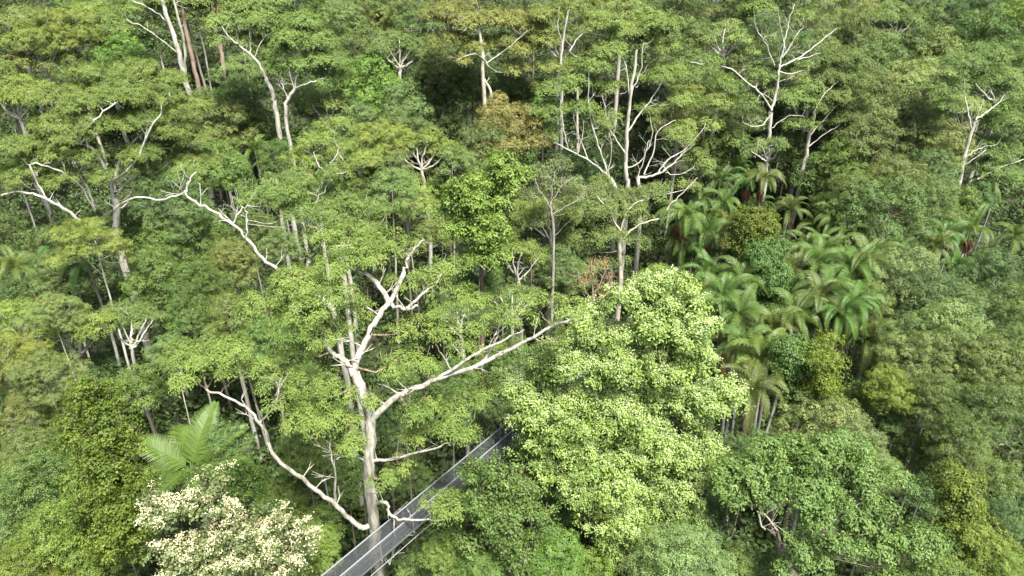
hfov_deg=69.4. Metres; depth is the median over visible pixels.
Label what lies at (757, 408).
palm
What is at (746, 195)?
palm
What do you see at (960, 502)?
vine covered tree
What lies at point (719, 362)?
palm
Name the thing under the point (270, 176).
gum tree
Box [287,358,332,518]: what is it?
rainforest tree
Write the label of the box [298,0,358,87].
rainforest tree
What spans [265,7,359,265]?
gum tree
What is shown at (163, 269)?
rainforest tree
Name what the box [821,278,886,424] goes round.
palm
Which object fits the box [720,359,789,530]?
palm
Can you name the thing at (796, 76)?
gum tree
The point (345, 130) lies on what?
rainforest tree
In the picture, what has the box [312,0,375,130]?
rainforest tree
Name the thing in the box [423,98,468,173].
rainforest tree
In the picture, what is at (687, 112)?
gum tree
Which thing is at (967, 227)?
palm
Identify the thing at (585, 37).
gum tree
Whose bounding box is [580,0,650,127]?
feathery tree
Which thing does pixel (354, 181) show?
rainforest tree
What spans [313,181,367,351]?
gum tree
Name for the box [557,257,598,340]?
rainforest tree
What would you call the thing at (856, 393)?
rainforest tree
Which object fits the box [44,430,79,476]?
rainforest tree
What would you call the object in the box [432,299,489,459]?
gum tree
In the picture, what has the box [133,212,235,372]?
rainforest tree
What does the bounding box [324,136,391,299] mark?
gum tree
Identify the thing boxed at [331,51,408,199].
rainforest tree
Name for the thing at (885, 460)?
rainforest tree
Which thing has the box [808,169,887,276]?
rainforest tree
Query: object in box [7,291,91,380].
gum tree
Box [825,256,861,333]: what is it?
palm
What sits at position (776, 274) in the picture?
tree
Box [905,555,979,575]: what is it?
rainforest tree
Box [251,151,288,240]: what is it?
palm
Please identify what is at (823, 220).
palm
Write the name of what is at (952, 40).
feathery tree
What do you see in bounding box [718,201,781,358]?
tree
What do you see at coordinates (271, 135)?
rainforest tree
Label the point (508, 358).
rainforest tree
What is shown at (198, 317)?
rainforest tree
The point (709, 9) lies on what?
gum tree
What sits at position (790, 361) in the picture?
tree
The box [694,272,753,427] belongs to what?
palm
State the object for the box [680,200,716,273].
palm
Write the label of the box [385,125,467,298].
gum tree
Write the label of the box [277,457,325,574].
rainforest tree
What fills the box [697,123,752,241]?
rainforest tree
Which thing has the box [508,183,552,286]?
rainforest tree
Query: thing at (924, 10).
gum tree
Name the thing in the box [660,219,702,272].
palm
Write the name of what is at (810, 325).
palm
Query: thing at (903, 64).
feathery tree
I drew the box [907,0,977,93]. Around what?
rainforest tree
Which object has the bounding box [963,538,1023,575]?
rainforest tree
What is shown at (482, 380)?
rainforest tree
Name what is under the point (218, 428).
rainforest tree
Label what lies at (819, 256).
palm
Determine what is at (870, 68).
gum tree
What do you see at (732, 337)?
palm
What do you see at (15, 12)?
gum tree
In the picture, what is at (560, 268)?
rainforest tree
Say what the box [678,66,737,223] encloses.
feathery tree
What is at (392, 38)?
gum tree
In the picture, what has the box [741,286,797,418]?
palm
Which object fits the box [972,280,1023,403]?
rainforest tree
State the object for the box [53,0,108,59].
rainforest tree
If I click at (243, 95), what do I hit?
rainforest tree
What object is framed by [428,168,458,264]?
broad leaved tree
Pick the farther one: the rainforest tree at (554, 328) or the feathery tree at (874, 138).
the feathery tree at (874, 138)
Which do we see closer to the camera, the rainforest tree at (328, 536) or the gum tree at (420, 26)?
the rainforest tree at (328, 536)
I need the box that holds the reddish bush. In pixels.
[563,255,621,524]
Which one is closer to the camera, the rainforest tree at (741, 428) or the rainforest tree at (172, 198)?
the rainforest tree at (741, 428)
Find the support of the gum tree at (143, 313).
on the ground
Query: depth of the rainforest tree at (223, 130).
84.76 m
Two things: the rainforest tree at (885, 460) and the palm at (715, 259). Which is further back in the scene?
the palm at (715, 259)
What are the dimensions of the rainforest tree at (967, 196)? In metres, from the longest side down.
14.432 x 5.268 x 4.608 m
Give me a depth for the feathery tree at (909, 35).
89.46 m
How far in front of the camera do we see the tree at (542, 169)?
61.30 m
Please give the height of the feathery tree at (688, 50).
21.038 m
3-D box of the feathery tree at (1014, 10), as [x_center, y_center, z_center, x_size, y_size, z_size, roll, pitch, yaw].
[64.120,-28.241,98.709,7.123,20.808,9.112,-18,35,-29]
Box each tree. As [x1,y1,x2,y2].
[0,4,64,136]
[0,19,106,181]
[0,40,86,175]
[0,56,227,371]
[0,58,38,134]
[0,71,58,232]
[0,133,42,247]
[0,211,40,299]
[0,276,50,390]
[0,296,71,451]
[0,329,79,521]
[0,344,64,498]
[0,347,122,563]
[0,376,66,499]
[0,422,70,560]
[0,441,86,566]
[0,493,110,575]
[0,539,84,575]
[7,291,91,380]
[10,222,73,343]
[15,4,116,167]
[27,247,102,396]
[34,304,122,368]
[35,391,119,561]
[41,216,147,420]
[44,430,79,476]
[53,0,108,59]
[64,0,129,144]
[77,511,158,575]
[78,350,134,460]
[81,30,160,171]
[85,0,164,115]
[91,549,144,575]
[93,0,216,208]
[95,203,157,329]
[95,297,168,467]
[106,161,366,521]
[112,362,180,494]
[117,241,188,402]
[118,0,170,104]
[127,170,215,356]
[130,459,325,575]
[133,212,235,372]
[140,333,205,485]
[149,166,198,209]
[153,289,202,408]
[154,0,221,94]
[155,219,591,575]
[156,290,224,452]
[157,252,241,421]
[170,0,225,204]
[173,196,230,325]
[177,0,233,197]
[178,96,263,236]
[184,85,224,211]
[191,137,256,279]
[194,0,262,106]
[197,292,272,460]
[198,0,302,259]
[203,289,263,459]
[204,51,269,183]
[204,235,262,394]
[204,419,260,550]
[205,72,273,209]
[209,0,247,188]
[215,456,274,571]
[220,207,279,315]
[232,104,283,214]
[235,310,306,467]
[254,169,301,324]
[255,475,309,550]
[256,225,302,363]
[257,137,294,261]
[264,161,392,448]
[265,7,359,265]
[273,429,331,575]
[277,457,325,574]
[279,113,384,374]
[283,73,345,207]
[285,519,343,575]
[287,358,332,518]
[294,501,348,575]
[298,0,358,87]
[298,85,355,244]
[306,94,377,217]
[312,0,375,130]
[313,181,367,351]
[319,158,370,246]
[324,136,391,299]
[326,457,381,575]
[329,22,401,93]
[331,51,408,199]
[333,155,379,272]
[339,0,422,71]
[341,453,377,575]
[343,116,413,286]
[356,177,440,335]
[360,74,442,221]
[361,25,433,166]
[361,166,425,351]
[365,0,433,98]
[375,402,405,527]
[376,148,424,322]
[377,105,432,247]
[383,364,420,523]
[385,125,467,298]
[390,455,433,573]
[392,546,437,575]
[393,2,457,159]
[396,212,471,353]
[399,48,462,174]
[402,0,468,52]
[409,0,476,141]
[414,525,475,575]
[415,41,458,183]
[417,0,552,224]
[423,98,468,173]
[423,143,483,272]
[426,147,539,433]
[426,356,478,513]
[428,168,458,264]
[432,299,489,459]
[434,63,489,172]
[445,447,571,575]
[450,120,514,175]
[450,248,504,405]
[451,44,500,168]
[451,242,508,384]
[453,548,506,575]
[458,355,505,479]
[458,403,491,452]
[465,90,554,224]
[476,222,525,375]
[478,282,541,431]
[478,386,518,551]
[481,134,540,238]
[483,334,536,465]
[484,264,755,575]
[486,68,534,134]
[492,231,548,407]
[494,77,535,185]
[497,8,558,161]
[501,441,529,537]
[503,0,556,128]
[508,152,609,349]
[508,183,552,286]
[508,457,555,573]
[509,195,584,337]
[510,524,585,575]
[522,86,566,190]
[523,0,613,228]
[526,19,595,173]
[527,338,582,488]
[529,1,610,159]
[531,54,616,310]
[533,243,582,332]
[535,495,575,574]
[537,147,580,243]
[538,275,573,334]
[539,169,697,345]
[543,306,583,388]
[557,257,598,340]
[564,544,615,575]
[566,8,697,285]
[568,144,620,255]
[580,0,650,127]
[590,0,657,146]
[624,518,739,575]
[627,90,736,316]
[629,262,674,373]
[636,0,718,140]
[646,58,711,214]
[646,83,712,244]
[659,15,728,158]
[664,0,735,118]
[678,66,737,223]
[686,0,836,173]
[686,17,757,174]
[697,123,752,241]
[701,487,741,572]
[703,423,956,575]
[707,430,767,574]
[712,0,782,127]
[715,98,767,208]
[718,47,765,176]
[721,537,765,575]
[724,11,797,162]
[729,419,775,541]
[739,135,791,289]
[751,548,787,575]
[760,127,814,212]
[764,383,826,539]
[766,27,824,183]
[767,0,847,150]
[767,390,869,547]
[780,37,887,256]
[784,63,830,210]
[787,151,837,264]
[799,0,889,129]
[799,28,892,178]
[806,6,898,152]
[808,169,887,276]
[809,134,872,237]
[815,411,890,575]
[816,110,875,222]
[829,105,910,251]
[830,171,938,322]
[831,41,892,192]
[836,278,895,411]
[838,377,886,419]
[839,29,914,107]
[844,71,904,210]
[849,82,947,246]
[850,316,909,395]
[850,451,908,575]
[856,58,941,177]
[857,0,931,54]
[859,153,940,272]
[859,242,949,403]
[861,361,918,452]
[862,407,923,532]
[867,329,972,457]
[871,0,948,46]
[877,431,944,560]
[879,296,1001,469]
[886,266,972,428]
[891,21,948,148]
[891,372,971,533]
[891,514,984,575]
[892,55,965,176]
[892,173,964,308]
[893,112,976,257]
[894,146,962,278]
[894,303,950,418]
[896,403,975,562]
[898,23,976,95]
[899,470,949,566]
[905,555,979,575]
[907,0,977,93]
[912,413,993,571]
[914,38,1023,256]
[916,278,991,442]
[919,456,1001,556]
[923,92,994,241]
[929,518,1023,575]
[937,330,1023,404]
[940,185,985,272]
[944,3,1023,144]
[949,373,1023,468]
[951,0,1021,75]
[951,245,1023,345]
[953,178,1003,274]
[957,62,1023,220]
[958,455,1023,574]
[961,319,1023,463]
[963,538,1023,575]
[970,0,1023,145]
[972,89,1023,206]
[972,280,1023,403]
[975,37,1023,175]
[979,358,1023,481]
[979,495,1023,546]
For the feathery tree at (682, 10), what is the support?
on the ground
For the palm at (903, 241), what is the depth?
69.01 m
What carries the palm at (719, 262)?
on the ground
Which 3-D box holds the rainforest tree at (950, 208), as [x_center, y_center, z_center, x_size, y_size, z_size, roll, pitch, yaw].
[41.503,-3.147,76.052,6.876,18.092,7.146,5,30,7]
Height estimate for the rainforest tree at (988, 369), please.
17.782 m
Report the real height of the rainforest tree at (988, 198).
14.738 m
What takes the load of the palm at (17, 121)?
on the ground
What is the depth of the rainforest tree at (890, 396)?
54.92 m
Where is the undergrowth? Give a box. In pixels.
[0,0,1023,575]
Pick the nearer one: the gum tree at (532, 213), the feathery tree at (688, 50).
the gum tree at (532, 213)
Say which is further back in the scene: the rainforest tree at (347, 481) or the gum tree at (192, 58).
the gum tree at (192, 58)
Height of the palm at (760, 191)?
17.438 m
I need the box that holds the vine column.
[45,375,169,575]
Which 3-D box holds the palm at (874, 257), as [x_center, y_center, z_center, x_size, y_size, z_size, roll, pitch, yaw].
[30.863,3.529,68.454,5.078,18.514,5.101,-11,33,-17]
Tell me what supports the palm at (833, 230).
on the ground
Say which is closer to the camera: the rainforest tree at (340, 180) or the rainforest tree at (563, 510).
the rainforest tree at (563, 510)
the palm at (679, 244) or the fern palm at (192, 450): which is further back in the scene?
the palm at (679, 244)
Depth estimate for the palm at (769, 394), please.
67.85 m
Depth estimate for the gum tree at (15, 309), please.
54.82 m
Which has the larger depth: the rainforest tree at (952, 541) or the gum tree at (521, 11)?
the gum tree at (521, 11)
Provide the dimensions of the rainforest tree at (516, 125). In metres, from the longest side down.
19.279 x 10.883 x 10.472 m
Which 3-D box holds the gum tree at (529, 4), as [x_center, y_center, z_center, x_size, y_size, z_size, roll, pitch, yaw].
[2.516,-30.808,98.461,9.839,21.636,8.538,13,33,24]
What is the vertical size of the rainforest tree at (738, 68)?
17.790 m
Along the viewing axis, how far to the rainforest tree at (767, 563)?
45.43 m
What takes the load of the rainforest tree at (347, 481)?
on the ground
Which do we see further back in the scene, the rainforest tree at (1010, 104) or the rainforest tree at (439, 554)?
the rainforest tree at (1010, 104)
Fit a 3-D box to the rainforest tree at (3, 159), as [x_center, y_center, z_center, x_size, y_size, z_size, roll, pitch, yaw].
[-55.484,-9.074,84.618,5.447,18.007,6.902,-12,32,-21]
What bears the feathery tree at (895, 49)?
on the ground
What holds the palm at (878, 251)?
on the ground
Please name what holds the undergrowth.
on the ground
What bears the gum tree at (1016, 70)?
on the ground
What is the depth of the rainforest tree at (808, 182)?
83.02 m
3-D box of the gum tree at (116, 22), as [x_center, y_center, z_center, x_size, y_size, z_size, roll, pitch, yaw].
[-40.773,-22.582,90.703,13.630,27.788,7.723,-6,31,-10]
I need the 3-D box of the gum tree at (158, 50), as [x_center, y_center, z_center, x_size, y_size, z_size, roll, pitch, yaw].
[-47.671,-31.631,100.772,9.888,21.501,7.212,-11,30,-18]
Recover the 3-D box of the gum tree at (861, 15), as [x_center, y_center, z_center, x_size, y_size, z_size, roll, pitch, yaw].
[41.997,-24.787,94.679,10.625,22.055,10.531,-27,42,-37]
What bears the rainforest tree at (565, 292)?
on the ground
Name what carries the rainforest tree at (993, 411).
on the ground
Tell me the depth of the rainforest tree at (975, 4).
100.25 m
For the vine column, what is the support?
on the ground
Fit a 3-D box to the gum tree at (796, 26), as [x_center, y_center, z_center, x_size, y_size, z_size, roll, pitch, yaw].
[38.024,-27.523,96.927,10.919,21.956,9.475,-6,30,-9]
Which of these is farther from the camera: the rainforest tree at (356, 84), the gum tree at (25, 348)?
the rainforest tree at (356, 84)
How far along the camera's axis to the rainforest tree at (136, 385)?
55.35 m
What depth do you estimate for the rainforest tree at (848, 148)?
79.75 m
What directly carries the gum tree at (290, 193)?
on the ground
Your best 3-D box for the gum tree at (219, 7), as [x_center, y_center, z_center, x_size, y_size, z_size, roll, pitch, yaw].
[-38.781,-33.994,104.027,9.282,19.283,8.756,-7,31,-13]
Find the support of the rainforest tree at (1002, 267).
on the ground
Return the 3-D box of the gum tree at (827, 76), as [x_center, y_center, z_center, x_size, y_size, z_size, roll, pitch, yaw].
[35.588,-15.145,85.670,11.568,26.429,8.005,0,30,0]
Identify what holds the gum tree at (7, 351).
on the ground
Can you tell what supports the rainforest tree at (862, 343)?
on the ground
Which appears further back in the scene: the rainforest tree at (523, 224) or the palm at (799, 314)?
the rainforest tree at (523, 224)
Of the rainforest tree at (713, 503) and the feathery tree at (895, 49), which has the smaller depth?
the rainforest tree at (713, 503)
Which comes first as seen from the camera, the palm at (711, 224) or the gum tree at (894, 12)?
the palm at (711, 224)
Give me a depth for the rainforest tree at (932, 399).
53.26 m
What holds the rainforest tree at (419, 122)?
on the ground
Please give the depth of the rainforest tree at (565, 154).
84.36 m
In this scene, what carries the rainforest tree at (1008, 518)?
on the ground
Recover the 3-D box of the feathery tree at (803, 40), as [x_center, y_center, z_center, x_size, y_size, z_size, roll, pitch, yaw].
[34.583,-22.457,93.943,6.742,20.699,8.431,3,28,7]
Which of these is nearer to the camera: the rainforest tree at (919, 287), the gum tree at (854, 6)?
the rainforest tree at (919, 287)
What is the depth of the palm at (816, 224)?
76.36 m
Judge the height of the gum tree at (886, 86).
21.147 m
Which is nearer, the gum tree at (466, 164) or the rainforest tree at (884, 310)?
the rainforest tree at (884, 310)
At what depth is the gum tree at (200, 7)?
86.41 m
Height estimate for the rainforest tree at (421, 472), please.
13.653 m
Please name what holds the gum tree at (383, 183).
on the ground
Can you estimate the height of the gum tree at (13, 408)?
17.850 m
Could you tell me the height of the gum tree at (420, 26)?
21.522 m
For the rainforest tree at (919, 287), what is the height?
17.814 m
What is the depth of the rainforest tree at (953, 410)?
51.41 m
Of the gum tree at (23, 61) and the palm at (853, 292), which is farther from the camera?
the gum tree at (23, 61)
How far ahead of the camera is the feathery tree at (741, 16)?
96.98 m
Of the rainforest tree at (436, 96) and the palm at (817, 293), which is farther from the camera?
the rainforest tree at (436, 96)
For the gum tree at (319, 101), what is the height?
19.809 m
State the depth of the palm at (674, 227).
70.82 m
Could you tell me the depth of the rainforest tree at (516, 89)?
87.35 m
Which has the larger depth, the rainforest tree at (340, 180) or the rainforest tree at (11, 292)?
the rainforest tree at (340, 180)
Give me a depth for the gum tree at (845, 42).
91.19 m
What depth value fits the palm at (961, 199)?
78.33 m
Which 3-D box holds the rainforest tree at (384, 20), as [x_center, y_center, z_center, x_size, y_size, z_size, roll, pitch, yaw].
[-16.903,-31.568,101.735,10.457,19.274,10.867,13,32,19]
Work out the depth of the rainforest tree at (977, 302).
59.25 m
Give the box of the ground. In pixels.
[0,0,1023,575]
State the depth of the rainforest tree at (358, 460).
49.66 m
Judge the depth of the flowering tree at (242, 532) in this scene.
35.38 m
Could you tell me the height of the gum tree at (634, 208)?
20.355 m
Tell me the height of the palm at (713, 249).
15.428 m
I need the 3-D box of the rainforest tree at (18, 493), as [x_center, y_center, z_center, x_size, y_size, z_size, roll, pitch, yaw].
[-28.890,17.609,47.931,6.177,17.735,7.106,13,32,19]
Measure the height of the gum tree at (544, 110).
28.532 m
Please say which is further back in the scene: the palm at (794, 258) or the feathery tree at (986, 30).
the feathery tree at (986, 30)
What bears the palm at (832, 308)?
on the ground
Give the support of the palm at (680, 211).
on the ground
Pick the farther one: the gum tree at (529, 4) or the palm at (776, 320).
the gum tree at (529, 4)
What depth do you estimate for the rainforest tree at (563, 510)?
47.00 m
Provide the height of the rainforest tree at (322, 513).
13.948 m
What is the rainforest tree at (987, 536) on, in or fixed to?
on the ground
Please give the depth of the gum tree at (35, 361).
46.52 m
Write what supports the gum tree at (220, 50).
on the ground
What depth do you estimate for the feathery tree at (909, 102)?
80.23 m
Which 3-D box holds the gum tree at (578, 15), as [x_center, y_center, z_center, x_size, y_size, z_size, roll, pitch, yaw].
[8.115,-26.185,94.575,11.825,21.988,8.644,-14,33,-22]
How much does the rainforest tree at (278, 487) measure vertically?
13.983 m
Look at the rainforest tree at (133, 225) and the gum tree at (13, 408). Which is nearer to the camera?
the gum tree at (13, 408)
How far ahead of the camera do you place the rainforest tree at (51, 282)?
61.60 m
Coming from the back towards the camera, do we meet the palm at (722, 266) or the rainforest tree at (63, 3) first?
the rainforest tree at (63, 3)
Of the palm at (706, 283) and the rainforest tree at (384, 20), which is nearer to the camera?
the palm at (706, 283)
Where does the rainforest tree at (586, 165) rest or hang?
on the ground
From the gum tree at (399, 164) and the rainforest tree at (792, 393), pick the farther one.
the gum tree at (399, 164)
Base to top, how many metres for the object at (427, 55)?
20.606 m
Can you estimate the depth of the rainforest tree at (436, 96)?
88.13 m
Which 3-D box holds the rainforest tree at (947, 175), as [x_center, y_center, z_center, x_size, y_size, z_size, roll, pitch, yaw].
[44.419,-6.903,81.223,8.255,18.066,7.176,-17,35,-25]
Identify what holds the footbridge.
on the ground
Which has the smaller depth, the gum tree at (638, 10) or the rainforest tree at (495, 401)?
the rainforest tree at (495, 401)
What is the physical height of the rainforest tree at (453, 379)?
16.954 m
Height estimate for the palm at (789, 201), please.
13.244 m
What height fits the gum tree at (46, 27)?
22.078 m
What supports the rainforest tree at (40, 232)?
on the ground
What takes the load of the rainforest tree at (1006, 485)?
on the ground
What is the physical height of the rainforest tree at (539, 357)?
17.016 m
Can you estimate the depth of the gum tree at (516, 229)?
66.47 m
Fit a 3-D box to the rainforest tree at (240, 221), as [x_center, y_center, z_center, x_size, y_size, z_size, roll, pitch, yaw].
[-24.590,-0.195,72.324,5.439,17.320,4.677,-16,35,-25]
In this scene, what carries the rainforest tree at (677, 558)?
on the ground
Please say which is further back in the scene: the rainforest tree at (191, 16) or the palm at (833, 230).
the rainforest tree at (191, 16)
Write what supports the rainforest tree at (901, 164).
on the ground
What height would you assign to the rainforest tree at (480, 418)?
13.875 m
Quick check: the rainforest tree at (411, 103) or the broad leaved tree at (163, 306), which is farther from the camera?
the rainforest tree at (411, 103)
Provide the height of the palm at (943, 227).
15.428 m
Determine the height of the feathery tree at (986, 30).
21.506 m
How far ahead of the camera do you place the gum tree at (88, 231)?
58.80 m
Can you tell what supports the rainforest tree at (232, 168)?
on the ground
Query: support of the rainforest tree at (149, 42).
on the ground
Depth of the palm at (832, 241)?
69.83 m
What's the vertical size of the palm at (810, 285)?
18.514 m
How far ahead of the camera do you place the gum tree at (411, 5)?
93.62 m
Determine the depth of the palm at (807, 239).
70.71 m
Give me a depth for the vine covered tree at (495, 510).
38.91 m
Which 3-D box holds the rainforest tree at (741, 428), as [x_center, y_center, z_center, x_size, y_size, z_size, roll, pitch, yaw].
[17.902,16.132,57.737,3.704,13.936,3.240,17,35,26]
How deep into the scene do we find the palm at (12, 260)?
65.25 m
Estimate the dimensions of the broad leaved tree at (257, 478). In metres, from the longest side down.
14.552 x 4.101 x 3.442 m
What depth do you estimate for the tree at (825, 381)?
53.15 m
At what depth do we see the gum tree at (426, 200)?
70.33 m
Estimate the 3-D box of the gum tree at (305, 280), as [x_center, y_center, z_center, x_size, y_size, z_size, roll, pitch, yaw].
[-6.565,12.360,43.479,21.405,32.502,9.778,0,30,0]
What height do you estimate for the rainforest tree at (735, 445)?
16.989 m
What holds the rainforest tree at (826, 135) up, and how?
on the ground
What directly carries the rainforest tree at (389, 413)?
on the ground
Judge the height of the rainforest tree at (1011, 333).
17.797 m
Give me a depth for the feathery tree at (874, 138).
78.82 m
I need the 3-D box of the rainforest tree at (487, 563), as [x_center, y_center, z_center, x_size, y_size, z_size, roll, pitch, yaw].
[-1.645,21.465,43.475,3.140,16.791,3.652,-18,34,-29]
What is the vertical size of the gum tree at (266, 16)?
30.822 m
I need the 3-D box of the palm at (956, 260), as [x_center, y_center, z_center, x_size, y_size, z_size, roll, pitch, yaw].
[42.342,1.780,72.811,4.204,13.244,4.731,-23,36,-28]
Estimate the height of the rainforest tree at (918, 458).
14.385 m
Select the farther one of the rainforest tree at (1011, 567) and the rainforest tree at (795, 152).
the rainforest tree at (795, 152)
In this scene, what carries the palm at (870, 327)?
on the ground
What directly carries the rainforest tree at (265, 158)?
on the ground
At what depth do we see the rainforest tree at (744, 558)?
45.28 m
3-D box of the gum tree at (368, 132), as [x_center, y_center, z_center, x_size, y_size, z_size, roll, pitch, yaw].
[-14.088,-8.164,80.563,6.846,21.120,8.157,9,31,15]
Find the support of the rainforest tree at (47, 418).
on the ground
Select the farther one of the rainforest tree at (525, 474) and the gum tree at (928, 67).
the gum tree at (928, 67)
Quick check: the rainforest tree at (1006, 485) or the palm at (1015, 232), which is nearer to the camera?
the rainforest tree at (1006, 485)
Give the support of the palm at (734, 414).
on the ground
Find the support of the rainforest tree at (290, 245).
on the ground
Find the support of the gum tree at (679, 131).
on the ground
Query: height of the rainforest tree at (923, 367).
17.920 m
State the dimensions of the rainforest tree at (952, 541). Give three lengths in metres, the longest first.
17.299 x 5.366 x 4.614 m
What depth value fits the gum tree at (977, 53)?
75.69 m
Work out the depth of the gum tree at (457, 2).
93.26 m
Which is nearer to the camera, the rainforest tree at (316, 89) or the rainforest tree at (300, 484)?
the rainforest tree at (300, 484)
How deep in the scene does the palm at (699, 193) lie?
77.34 m
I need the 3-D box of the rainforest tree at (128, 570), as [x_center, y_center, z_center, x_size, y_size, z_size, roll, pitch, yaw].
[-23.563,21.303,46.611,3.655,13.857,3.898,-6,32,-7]
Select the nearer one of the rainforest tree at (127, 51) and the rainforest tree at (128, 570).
the rainforest tree at (128, 570)
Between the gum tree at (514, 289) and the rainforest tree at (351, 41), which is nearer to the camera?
the gum tree at (514, 289)
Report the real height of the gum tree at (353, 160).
26.374 m
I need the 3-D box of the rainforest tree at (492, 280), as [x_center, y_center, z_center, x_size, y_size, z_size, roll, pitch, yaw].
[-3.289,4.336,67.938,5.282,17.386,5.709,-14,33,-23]
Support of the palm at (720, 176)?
on the ground
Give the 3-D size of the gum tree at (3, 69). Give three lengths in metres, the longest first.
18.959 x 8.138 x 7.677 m
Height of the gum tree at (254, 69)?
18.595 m
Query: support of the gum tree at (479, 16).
on the ground
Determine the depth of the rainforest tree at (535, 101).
85.79 m
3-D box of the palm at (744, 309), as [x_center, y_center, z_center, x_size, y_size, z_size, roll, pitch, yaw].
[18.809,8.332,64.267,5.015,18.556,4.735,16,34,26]
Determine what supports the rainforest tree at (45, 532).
on the ground
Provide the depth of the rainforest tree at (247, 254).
63.55 m
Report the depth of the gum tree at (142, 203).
63.93 m
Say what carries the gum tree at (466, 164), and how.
on the ground
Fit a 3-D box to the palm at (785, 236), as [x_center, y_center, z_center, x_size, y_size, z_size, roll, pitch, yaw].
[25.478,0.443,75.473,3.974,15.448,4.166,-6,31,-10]
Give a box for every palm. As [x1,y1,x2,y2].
[0,100,45,207]
[0,245,56,380]
[0,354,54,524]
[9,246,71,346]
[46,226,126,398]
[136,400,252,535]
[235,133,272,237]
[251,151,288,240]
[652,198,698,268]
[658,200,705,267]
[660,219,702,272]
[661,241,700,312]
[679,246,734,371]
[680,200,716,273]
[681,179,722,272]
[683,211,728,309]
[688,234,731,281]
[691,267,734,384]
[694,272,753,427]
[698,166,736,247]
[698,256,738,345]
[703,186,741,263]
[705,208,736,264]
[706,299,750,432]
[710,251,758,378]
[710,283,771,448]
[711,207,755,349]
[711,323,774,499]
[712,254,771,409]
[715,303,780,444]
[717,153,754,240]
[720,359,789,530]
[724,327,785,511]
[726,167,771,207]
[736,193,775,293]
[740,318,790,431]
[741,162,786,298]
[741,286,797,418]
[745,304,804,451]
[751,226,796,323]
[756,238,819,399]
[762,287,828,436]
[767,273,814,405]
[770,194,811,246]
[774,231,849,397]
[785,263,852,429]
[786,229,831,329]
[788,269,855,430]
[790,208,831,270]
[790,303,856,427]
[798,227,845,334]
[802,284,872,433]
[803,202,849,322]
[806,233,848,296]
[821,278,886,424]
[823,243,881,367]
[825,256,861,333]
[826,216,870,290]
[836,231,902,371]
[837,239,881,368]
[837,315,901,417]
[856,225,920,357]
[878,218,925,320]
[900,229,957,323]
[919,218,970,266]
[933,238,979,292]
[936,194,975,261]
[942,203,994,331]
[960,161,1010,268]
[972,139,1023,256]
[978,222,1023,327]
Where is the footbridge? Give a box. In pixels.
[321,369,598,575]
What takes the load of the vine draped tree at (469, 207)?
on the ground
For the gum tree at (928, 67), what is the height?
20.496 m
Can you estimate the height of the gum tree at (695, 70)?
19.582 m
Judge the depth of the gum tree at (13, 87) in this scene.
83.45 m
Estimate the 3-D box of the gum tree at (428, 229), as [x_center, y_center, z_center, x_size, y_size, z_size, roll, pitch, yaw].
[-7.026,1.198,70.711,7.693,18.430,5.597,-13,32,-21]
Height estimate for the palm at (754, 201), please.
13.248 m
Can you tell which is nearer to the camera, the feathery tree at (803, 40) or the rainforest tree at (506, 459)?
the rainforest tree at (506, 459)
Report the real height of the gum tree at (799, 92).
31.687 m
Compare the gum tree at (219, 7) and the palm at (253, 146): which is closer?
the palm at (253, 146)
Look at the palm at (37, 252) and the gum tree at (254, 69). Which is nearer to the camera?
the palm at (37, 252)
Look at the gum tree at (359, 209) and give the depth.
52.91 m
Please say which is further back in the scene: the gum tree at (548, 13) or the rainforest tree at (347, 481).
the gum tree at (548, 13)
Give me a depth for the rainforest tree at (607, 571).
43.80 m
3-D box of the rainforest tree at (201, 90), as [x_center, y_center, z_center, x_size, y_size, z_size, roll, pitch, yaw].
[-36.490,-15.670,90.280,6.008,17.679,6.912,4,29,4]
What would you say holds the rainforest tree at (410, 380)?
on the ground
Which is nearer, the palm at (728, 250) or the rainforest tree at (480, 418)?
the rainforest tree at (480, 418)
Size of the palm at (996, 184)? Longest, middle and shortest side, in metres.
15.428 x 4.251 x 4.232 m
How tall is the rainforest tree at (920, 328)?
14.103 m
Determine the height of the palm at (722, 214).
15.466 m
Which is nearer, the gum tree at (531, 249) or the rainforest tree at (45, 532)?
the rainforest tree at (45, 532)
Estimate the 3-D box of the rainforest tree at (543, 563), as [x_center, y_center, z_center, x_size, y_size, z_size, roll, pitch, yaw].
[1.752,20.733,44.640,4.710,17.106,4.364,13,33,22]
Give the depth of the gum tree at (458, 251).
61.89 m
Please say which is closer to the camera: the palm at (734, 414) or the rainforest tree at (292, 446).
the rainforest tree at (292, 446)
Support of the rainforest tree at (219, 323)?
on the ground
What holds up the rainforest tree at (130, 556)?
on the ground
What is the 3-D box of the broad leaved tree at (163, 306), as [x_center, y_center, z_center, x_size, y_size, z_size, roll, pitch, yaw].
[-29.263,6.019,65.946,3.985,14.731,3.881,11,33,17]
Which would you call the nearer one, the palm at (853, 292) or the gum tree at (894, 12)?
the palm at (853, 292)
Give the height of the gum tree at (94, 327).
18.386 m
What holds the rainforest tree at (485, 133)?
on the ground
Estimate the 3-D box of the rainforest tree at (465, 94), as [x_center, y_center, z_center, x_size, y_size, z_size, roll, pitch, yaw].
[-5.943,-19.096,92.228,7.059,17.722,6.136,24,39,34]
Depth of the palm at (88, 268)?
61.95 m
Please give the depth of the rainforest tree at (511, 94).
90.69 m
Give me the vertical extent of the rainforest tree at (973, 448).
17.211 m

